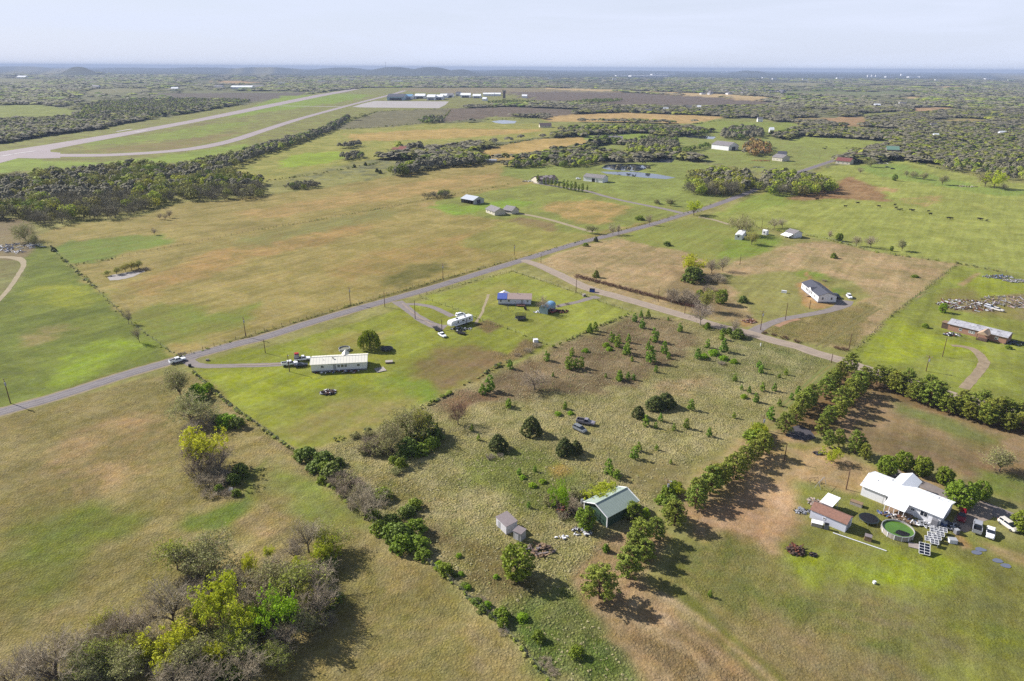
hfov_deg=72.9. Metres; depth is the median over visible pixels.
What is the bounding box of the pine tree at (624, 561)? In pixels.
[614,543,644,579]
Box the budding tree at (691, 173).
[685,171,697,178]
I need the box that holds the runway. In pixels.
[0,89,356,162]
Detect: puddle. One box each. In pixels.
[971,550,981,554]
[975,547,986,550]
[992,558,1002,562]
[1000,563,1010,567]
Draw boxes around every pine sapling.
[478,383,486,394]
[484,374,495,391]
[506,399,510,407]
[507,359,513,368]
[543,351,550,360]
[564,354,574,369]
[572,358,578,367]
[577,357,583,367]
[586,323,593,332]
[592,322,598,331]
[603,458,613,473]
[608,331,614,341]
[609,467,614,475]
[613,334,621,346]
[613,469,621,479]
[616,370,623,381]
[622,343,630,354]
[626,333,630,342]
[629,446,638,458]
[631,313,637,321]
[636,442,641,452]
[639,318,645,328]
[643,414,649,426]
[645,345,656,362]
[649,327,659,342]
[660,341,668,353]
[677,323,682,331]
[683,418,689,428]
[687,399,695,409]
[694,348,700,358]
[704,339,710,347]
[706,427,712,435]
[718,331,724,339]
[719,338,728,351]
[752,393,759,402]
[756,360,761,367]
[758,365,763,372]
[760,382,765,391]
[766,406,774,419]
[795,386,801,394]
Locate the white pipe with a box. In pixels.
[833,532,886,550]
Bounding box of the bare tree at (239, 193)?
[235,189,250,199]
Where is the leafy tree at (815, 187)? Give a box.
[811,183,821,194]
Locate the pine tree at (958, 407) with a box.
[947,396,964,413]
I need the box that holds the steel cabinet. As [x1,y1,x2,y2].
[824,522,828,529]
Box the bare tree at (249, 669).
[222,644,272,680]
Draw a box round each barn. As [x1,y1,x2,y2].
[461,194,484,204]
[835,157,853,164]
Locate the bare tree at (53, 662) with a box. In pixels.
[5,623,96,680]
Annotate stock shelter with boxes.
[486,159,496,162]
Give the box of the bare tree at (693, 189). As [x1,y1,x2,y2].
[686,185,700,193]
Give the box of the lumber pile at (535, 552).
[523,541,556,557]
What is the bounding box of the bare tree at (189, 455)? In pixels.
[174,442,217,468]
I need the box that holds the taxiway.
[26,91,404,156]
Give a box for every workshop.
[583,173,607,182]
[711,141,738,150]
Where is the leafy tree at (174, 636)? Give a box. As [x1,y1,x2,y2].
[128,615,198,678]
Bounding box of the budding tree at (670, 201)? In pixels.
[664,198,675,205]
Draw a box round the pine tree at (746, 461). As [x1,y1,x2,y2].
[731,453,751,474]
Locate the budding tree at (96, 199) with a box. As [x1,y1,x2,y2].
[88,196,100,207]
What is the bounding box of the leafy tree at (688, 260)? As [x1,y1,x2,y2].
[682,254,708,267]
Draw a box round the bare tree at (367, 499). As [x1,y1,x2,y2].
[345,482,391,522]
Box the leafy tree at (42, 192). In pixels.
[35,191,50,198]
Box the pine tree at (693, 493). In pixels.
[684,483,708,509]
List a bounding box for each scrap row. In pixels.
[982,274,1013,278]
[1003,278,1023,282]
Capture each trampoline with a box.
[381,346,392,349]
[859,513,879,525]
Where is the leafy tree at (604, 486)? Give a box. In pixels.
[580,479,616,498]
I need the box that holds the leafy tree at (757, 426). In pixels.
[749,421,768,432]
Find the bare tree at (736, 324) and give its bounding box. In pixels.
[729,318,741,329]
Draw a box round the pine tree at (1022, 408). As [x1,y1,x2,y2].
[1014,399,1023,417]
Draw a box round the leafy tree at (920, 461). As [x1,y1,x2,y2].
[912,455,934,476]
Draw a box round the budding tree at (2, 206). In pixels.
[0,204,7,216]
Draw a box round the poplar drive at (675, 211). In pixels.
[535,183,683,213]
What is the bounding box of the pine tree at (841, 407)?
[834,400,849,418]
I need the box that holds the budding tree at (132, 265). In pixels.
[124,261,139,269]
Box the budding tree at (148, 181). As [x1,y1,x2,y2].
[135,180,149,188]
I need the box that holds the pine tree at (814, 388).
[803,383,821,401]
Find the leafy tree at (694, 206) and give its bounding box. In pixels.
[686,200,702,214]
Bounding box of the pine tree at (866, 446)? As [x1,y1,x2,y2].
[858,442,872,459]
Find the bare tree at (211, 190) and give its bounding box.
[206,186,219,195]
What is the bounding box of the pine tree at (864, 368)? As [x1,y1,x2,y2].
[857,365,874,385]
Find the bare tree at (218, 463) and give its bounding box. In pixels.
[199,442,239,472]
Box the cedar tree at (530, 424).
[519,415,543,437]
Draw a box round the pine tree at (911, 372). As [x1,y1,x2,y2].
[901,367,917,386]
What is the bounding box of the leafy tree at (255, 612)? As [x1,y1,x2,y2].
[244,601,265,636]
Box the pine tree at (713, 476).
[699,464,724,494]
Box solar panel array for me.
[919,542,929,555]
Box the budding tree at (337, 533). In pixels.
[313,517,354,556]
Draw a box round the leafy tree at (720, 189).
[719,185,726,194]
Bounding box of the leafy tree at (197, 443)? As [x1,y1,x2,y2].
[178,424,229,461]
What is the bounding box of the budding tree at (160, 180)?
[157,179,169,184]
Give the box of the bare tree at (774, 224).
[768,218,780,227]
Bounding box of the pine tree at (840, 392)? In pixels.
[831,385,853,409]
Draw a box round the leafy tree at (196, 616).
[183,601,209,626]
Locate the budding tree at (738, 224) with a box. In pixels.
[726,214,758,233]
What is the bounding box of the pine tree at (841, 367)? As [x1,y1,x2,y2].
[836,360,851,378]
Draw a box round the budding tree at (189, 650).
[158,632,219,676]
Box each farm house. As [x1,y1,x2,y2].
[397,146,407,150]
[485,205,505,215]
[503,205,519,213]
[531,175,558,183]
[539,123,551,127]
[772,154,789,160]
[777,151,787,154]
[886,146,899,151]
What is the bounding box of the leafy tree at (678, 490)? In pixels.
[672,482,684,494]
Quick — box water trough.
[947,537,957,543]
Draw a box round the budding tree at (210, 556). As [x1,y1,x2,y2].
[160,521,242,583]
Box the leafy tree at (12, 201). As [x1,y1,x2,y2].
[10,198,23,204]
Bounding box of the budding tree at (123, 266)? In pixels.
[119,263,128,272]
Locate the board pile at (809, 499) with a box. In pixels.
[807,497,820,504]
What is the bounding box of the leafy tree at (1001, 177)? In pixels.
[981,170,1009,187]
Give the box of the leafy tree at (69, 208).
[62,204,77,218]
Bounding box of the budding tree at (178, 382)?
[153,363,191,397]
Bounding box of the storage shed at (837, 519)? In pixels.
[809,502,852,531]
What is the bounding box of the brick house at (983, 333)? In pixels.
[941,318,1014,343]
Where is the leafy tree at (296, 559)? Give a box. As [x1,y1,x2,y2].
[292,555,305,572]
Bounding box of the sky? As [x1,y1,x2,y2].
[0,0,1023,72]
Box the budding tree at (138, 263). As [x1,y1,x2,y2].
[130,260,142,268]
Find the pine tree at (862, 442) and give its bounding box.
[858,437,868,452]
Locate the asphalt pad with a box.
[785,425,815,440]
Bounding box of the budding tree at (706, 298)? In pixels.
[699,288,719,305]
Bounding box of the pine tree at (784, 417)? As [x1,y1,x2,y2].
[774,411,796,433]
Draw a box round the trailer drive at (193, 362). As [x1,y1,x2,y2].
[182,357,280,367]
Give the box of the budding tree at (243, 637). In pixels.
[214,616,261,666]
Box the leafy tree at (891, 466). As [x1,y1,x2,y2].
[875,455,898,475]
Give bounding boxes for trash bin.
[941,521,947,527]
[953,528,960,534]
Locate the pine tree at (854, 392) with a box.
[843,386,858,404]
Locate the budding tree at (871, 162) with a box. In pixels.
[864,158,877,166]
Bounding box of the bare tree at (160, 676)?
[145,654,195,680]
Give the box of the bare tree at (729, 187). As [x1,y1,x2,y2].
[721,181,736,193]
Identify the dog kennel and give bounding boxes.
[864,533,872,541]
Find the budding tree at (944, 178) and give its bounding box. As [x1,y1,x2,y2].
[938,174,952,183]
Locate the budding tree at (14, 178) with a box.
[10,175,22,183]
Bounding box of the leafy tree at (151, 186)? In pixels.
[150,183,162,190]
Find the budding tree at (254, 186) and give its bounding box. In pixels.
[247,184,257,193]
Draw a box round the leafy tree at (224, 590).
[185,569,245,626]
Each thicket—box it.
[27,668,64,680]
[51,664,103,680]
[82,663,109,680]
[92,647,136,680]
[140,655,168,677]
[171,662,214,680]
[172,573,198,591]
[177,454,214,476]
[178,621,219,648]
[183,412,219,433]
[184,572,207,586]
[189,462,232,490]
[197,629,251,669]
[199,486,222,498]
[207,466,231,486]
[220,487,234,496]
[224,594,280,636]
[303,560,339,584]
[318,611,338,628]
[325,467,354,488]
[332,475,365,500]
[336,471,358,487]
[343,492,373,511]
[349,432,359,439]
[351,483,371,497]
[355,433,384,454]
[357,446,366,454]
[361,429,375,438]
[362,437,389,455]
[374,499,389,507]
[390,466,404,475]
[497,628,507,635]
[537,656,552,668]
[542,493,557,504]
[547,666,559,676]
[555,504,575,518]
[556,510,569,519]
[559,492,578,503]
[567,484,586,498]
[567,500,583,511]
[663,287,696,302]
[666,294,678,302]
[681,293,703,304]
[698,275,712,282]
[702,285,716,292]
[708,273,726,282]
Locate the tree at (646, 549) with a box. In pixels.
[636,537,656,564]
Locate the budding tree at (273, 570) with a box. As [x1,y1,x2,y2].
[243,557,309,596]
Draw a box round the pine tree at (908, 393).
[904,383,919,399]
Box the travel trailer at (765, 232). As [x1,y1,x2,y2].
[762,229,768,234]
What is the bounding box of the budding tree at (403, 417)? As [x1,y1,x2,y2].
[380,401,423,436]
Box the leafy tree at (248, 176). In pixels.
[242,173,253,178]
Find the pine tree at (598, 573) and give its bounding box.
[579,562,620,601]
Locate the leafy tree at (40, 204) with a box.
[33,201,49,211]
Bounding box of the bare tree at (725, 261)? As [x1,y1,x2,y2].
[718,255,729,270]
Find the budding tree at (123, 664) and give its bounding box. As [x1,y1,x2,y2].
[104,641,151,680]
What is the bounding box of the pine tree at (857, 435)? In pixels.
[848,429,865,452]
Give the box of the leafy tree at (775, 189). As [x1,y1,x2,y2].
[769,184,779,194]
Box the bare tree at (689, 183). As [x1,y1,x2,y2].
[684,181,696,191]
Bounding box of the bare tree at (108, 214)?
[95,205,115,218]
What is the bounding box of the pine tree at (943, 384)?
[930,380,950,401]
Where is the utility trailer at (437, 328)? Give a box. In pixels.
[433,326,442,330]
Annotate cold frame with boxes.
[924,535,932,544]
[930,538,938,546]
[933,534,941,539]
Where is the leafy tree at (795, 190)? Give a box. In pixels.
[792,187,800,193]
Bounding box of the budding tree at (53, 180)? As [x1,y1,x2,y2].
[48,178,61,184]
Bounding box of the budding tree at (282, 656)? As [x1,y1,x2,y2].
[250,639,294,670]
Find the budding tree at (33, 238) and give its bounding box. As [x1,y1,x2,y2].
[24,233,38,243]
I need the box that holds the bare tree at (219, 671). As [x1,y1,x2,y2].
[174,651,232,680]
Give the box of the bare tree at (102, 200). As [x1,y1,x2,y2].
[94,195,111,208]
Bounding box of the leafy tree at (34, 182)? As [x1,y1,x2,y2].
[33,179,45,184]
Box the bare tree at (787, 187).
[779,182,790,193]
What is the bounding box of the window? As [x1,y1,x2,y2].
[919,510,927,517]
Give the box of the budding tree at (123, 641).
[104,625,159,661]
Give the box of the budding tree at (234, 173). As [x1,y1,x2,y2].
[228,171,238,176]
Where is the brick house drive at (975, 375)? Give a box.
[952,345,989,389]
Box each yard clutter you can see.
[314,370,358,373]
[451,327,471,330]
[557,309,568,312]
[793,506,810,514]
[877,510,919,525]
[913,519,938,530]
[939,520,960,530]
[943,332,960,335]
[1004,340,1023,344]
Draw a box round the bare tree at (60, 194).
[54,191,67,200]
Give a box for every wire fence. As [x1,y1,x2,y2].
[47,243,164,347]
[184,259,510,354]
[193,371,550,677]
[426,271,588,295]
[782,229,1015,272]
[857,266,952,348]
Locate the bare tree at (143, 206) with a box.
[134,203,147,211]
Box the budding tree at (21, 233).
[8,220,38,241]
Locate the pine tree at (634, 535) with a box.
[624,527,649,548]
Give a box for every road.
[0,159,834,414]
[521,259,1014,410]
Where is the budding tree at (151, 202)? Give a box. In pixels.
[145,199,153,207]
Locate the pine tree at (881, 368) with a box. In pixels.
[871,365,888,384]
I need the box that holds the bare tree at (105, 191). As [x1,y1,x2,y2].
[100,188,114,197]
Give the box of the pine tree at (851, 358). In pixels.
[843,352,861,372]
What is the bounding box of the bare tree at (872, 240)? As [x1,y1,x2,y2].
[863,236,879,247]
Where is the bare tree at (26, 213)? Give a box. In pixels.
[19,207,41,219]
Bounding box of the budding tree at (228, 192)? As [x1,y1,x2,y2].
[222,187,233,196]
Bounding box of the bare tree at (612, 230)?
[608,223,617,231]
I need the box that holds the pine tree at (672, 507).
[662,499,688,525]
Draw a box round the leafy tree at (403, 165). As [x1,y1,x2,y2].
[396,164,407,175]
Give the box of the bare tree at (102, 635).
[86,614,131,650]
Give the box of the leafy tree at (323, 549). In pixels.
[310,533,343,559]
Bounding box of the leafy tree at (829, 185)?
[823,181,836,190]
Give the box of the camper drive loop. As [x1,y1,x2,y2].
[405,303,454,316]
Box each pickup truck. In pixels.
[168,356,185,363]
[281,360,297,366]
[294,355,310,360]
[576,417,595,425]
[972,519,982,534]
[985,525,995,539]
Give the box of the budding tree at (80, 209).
[73,204,90,217]
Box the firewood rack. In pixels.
[385,360,392,363]
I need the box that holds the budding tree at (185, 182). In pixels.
[178,181,191,186]
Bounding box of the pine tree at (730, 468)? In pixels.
[722,461,734,481]
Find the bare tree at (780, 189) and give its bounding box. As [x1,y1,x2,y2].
[773,183,786,195]
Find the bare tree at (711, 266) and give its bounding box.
[705,259,721,273]
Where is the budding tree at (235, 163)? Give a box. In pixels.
[228,158,239,167]
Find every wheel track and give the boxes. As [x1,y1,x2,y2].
[236,363,280,365]
[402,303,432,324]
[523,261,859,368]
[525,261,861,367]
[529,261,862,366]
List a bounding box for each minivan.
[455,312,465,316]
[572,423,587,432]
[984,303,993,307]
[997,516,1017,531]
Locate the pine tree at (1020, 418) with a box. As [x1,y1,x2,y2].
[1014,411,1023,431]
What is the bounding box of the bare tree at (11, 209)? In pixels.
[8,205,24,217]
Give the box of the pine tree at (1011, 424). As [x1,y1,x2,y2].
[1000,412,1020,430]
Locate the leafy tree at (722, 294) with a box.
[714,288,728,304]
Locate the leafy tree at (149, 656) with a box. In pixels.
[130,640,157,667]
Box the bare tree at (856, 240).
[851,235,861,245]
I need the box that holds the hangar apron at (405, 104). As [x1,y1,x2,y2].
[353,101,448,107]
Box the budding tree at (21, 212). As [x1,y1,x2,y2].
[17,205,30,217]
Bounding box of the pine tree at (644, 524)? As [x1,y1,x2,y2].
[627,516,657,541]
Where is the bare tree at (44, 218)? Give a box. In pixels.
[35,211,56,226]
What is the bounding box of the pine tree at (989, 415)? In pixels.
[978,403,1001,424]
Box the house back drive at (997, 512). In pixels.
[888,470,1017,520]
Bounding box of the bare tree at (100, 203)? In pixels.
[94,197,111,206]
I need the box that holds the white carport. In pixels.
[820,493,840,507]
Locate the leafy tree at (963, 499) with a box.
[942,479,981,510]
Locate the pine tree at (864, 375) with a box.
[850,370,869,391]
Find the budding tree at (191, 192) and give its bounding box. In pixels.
[184,187,199,200]
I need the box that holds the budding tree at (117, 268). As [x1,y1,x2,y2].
[113,266,119,273]
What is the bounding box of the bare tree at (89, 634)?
[76,620,99,645]
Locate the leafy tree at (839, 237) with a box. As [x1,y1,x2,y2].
[835,233,843,240]
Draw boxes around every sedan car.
[294,362,307,367]
[438,332,446,337]
[991,307,1004,311]
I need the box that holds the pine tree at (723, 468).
[707,463,730,488]
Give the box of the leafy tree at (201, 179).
[200,177,208,183]
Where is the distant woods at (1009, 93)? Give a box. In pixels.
[0,72,1023,108]
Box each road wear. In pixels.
[0,209,697,409]
[0,210,696,411]
[1,209,703,413]
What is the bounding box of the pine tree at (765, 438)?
[755,430,775,453]
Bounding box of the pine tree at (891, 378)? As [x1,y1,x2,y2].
[885,370,903,391]
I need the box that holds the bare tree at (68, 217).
[59,213,74,220]
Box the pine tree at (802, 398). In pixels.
[794,390,812,411]
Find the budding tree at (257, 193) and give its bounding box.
[254,190,262,196]
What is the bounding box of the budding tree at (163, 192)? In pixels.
[157,188,171,197]
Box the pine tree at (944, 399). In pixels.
[937,392,956,412]
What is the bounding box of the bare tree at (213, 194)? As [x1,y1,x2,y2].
[208,192,223,200]
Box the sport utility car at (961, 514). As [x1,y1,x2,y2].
[956,507,966,521]
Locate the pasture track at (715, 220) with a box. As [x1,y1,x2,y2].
[700,217,727,223]
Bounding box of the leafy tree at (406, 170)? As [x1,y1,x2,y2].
[400,166,409,175]
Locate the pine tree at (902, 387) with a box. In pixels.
[892,375,910,393]
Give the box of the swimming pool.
[880,519,914,541]
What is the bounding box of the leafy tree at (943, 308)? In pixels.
[938,303,947,312]
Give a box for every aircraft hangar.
[387,94,406,100]
[406,94,414,98]
[415,94,426,98]
[427,94,436,99]
[436,95,444,99]
[460,93,470,97]
[472,94,481,97]
[483,93,493,95]
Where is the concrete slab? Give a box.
[908,541,918,548]
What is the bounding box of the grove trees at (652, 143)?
[0,97,1023,200]
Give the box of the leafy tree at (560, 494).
[547,478,570,510]
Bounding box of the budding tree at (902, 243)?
[896,237,906,248]
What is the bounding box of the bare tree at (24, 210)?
[13,204,31,216]
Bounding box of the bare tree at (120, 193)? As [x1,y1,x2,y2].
[111,189,130,197]
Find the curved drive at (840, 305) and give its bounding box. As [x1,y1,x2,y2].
[748,299,853,332]
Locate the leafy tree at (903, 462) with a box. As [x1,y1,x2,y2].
[895,450,914,470]
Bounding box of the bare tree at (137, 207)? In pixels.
[129,205,138,214]
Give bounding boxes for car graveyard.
[0,243,45,248]
[5,249,26,252]
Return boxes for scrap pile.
[935,298,995,311]
[980,295,1023,307]
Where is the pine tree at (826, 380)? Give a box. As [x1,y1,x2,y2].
[815,375,837,397]
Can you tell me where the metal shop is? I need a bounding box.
[582,485,639,527]
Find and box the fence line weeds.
[50,108,998,680]
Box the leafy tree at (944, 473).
[934,466,956,484]
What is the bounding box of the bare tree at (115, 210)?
[108,205,123,216]
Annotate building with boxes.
[231,86,253,88]
[628,75,668,76]
[757,117,762,121]
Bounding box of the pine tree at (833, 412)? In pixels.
[823,405,839,421]
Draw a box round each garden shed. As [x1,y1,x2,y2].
[495,511,517,534]
[512,525,526,541]
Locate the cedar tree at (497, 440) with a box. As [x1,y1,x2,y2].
[488,433,508,452]
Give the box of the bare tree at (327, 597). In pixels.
[314,578,345,612]
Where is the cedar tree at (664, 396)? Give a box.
[656,392,677,409]
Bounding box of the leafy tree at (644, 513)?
[642,507,650,517]
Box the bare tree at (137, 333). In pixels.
[130,327,141,342]
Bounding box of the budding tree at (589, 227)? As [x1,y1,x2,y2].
[584,225,598,233]
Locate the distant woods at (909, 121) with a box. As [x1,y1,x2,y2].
[0,101,1023,163]
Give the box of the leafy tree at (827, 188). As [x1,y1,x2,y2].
[822,181,832,191]
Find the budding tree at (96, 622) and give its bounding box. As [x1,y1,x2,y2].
[80,598,129,635]
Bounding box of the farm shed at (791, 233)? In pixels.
[780,228,802,237]
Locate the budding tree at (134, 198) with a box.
[128,194,140,204]
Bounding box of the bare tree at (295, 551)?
[273,530,308,562]
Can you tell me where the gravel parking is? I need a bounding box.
[952,500,992,532]
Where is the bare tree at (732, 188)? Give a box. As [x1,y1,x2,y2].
[725,183,742,194]
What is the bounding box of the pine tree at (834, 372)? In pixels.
[823,368,841,390]
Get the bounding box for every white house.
[801,279,837,302]
[860,471,955,526]
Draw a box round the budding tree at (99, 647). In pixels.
[64,634,121,680]
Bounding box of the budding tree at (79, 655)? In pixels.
[54,631,108,680]
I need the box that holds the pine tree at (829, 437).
[822,429,835,446]
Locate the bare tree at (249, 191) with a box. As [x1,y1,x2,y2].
[241,185,254,198]
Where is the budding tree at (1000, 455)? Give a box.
[977,445,1020,471]
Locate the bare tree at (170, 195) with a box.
[165,191,175,201]
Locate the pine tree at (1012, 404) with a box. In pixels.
[996,396,1020,420]
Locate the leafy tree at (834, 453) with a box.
[818,445,843,463]
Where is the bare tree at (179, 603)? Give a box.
[128,572,199,634]
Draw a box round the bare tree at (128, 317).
[123,308,132,323]
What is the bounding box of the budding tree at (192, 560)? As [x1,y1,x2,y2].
[176,539,222,580]
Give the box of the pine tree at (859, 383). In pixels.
[842,377,865,396]
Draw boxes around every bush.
[186,383,207,400]
[188,654,207,675]
[203,382,214,392]
[212,660,239,680]
[213,484,223,492]
[215,413,236,429]
[221,648,246,663]
[224,473,240,486]
[227,473,239,485]
[230,416,246,428]
[230,462,249,479]
[231,488,240,496]
[233,663,247,678]
[243,654,256,671]
[253,645,268,658]
[269,638,287,652]
[291,448,300,458]
[294,446,317,463]
[305,461,320,474]
[310,450,335,469]
[315,460,329,474]
[315,476,326,484]
[319,460,343,478]
[320,554,338,572]
[320,590,345,610]
[334,457,345,466]
[364,508,381,521]
[368,519,385,537]
[374,486,393,502]
[380,522,402,544]
[382,513,401,524]
[385,522,412,548]
[388,455,396,463]
[388,532,414,555]
[393,436,419,459]
[394,457,409,468]
[396,504,416,520]
[401,411,436,438]
[402,518,427,537]
[405,497,422,512]
[405,534,430,554]
[410,421,445,441]
[410,442,431,457]
[414,547,432,563]
[424,435,440,451]
[434,560,441,569]
[437,562,453,577]
[459,581,469,590]
[470,597,483,606]
[476,602,490,614]
[484,601,492,609]
[488,611,495,618]
[493,605,510,619]
[497,616,509,628]
[516,612,528,624]
[529,482,537,487]
[531,629,545,643]
[568,644,584,660]
[581,348,589,352]
[592,270,599,277]
[602,342,609,347]
[602,543,609,552]
[634,215,644,219]
[653,493,668,504]
[660,484,676,497]
[670,480,682,493]
[680,266,706,283]
[695,289,703,295]
[708,349,719,356]
[718,355,728,361]
[724,327,732,334]
[729,328,747,339]
[729,358,738,363]
[738,295,749,303]
[742,427,773,445]
[752,422,768,430]
[830,253,837,258]
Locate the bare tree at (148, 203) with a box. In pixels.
[137,199,152,209]
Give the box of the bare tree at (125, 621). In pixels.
[94,604,148,645]
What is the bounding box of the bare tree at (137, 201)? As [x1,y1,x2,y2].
[130,197,147,206]
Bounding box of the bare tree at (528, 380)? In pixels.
[515,368,553,390]
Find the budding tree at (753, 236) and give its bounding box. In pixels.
[744,231,760,244]
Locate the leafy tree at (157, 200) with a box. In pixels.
[150,197,160,206]
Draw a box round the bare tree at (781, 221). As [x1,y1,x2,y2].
[777,218,786,227]
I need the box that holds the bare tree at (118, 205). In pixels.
[107,200,121,210]
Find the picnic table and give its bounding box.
[849,498,862,507]
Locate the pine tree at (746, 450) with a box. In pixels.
[738,445,757,464]
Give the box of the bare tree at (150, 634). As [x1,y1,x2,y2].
[121,619,163,651]
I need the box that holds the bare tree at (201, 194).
[193,189,206,198]
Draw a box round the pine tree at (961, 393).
[956,389,974,402]
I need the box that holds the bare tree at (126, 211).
[120,206,133,215]
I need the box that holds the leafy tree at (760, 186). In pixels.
[755,181,764,189]
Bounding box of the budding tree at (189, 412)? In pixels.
[163,385,222,426]
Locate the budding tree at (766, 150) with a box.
[762,145,771,153]
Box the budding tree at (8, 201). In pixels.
[2,198,14,204]
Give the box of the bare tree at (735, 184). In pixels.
[726,181,742,192]
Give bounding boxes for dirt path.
[475,294,489,323]
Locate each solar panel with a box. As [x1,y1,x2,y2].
[927,531,935,536]
[930,527,937,532]
[936,530,944,539]
[939,526,947,535]
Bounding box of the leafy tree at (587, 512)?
[574,506,598,530]
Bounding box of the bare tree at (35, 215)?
[24,209,43,222]
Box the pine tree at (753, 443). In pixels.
[747,439,763,459]
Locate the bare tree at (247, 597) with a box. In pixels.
[233,570,271,610]
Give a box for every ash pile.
[809,552,817,556]
[812,450,824,454]
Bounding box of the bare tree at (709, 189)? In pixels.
[703,182,717,192]
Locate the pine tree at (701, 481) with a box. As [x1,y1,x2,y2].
[686,477,709,499]
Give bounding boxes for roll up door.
[591,508,599,522]
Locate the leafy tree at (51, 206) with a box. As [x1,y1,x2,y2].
[45,203,57,213]
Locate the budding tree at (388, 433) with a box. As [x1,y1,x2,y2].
[371,418,402,454]
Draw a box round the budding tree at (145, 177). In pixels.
[139,174,151,179]
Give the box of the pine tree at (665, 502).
[659,494,680,517]
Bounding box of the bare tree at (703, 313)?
[688,301,715,324]
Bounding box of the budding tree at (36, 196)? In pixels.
[28,193,41,200]
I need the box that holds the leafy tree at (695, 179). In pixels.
[690,178,703,184]
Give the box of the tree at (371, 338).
[357,329,380,349]
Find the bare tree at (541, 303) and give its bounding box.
[534,296,551,309]
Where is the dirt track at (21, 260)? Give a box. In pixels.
[0,256,25,300]
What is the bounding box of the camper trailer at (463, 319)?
[447,314,472,327]
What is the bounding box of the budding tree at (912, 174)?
[909,170,920,177]
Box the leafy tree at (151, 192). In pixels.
[147,191,161,200]
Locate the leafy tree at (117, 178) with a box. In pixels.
[111,174,120,181]
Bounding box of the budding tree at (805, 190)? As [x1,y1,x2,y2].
[798,185,809,194]
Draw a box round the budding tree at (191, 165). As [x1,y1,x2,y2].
[182,163,193,170]
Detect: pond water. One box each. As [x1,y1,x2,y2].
[108,270,144,279]
[492,120,515,123]
[602,164,648,170]
[603,172,674,178]
[622,157,673,162]
[685,136,714,138]
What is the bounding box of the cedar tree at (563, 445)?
[555,436,574,457]
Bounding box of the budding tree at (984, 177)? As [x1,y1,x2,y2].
[974,172,995,186]
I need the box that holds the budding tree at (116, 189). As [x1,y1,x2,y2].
[111,186,122,193]
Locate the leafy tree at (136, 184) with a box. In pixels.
[133,182,144,188]
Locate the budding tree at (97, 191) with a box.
[93,189,106,196]
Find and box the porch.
[339,346,349,351]
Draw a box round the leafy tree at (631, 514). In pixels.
[624,500,642,520]
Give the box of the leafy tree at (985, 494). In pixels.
[973,480,993,500]
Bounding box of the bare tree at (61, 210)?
[49,208,69,220]
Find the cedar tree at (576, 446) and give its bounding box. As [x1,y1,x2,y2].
[568,439,582,455]
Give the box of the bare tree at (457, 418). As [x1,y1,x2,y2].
[446,399,467,424]
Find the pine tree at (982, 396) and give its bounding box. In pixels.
[970,388,997,409]
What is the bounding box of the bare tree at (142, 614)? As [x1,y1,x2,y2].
[119,601,162,631]
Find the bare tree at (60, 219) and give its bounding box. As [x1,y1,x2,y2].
[52,212,69,223]
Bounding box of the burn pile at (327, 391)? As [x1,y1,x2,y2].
[319,389,335,394]
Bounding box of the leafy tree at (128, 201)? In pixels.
[120,199,132,206]
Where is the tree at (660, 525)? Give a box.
[648,516,667,539]
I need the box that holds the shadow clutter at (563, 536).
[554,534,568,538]
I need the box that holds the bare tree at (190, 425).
[176,418,200,438]
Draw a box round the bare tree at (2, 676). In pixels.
[0,644,45,680]
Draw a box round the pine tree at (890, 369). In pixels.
[881,365,897,385]
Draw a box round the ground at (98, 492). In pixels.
[0,66,1023,680]
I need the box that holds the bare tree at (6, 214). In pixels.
[0,209,9,220]
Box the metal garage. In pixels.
[539,301,555,314]
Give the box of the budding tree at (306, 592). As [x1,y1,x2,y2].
[293,571,336,622]
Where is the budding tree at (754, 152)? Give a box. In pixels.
[751,148,758,155]
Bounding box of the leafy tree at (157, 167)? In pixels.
[150,164,159,169]
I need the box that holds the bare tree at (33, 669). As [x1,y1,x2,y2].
[10,647,50,679]
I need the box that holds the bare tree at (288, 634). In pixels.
[264,621,306,658]
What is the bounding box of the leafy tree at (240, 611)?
[224,601,259,648]
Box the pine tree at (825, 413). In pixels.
[818,411,830,425]
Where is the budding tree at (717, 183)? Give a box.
[709,180,719,191]
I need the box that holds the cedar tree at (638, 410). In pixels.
[631,405,644,419]
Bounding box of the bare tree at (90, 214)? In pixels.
[85,209,99,219]
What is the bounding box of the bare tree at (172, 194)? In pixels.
[165,188,177,200]
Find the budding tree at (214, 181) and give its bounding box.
[205,180,216,187]
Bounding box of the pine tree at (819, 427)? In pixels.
[815,417,829,434]
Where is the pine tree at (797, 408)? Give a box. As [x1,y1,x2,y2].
[788,403,805,424]
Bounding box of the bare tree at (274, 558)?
[258,550,286,569]
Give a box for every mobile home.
[310,350,367,372]
[497,290,531,306]
[735,229,745,239]
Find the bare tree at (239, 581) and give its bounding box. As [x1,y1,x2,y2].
[215,564,255,588]
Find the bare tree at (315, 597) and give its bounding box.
[279,578,337,624]
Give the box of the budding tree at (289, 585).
[263,556,328,606]
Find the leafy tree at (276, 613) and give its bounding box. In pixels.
[247,583,301,637]
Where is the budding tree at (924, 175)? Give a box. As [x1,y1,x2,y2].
[919,172,928,179]
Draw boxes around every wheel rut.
[780,365,826,405]
[783,363,837,409]
[821,308,881,347]
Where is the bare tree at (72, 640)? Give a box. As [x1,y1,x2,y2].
[42,628,91,668]
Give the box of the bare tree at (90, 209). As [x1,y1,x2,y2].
[80,203,97,217]
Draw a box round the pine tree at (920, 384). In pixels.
[907,379,933,400]
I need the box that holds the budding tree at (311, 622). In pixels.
[277,602,333,639]
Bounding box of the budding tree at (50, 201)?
[42,199,57,209]
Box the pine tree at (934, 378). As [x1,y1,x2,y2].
[919,373,938,392]
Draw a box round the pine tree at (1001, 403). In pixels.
[985,396,1008,419]
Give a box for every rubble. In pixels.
[571,526,591,536]
[741,319,756,322]
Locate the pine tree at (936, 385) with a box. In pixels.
[920,380,942,405]

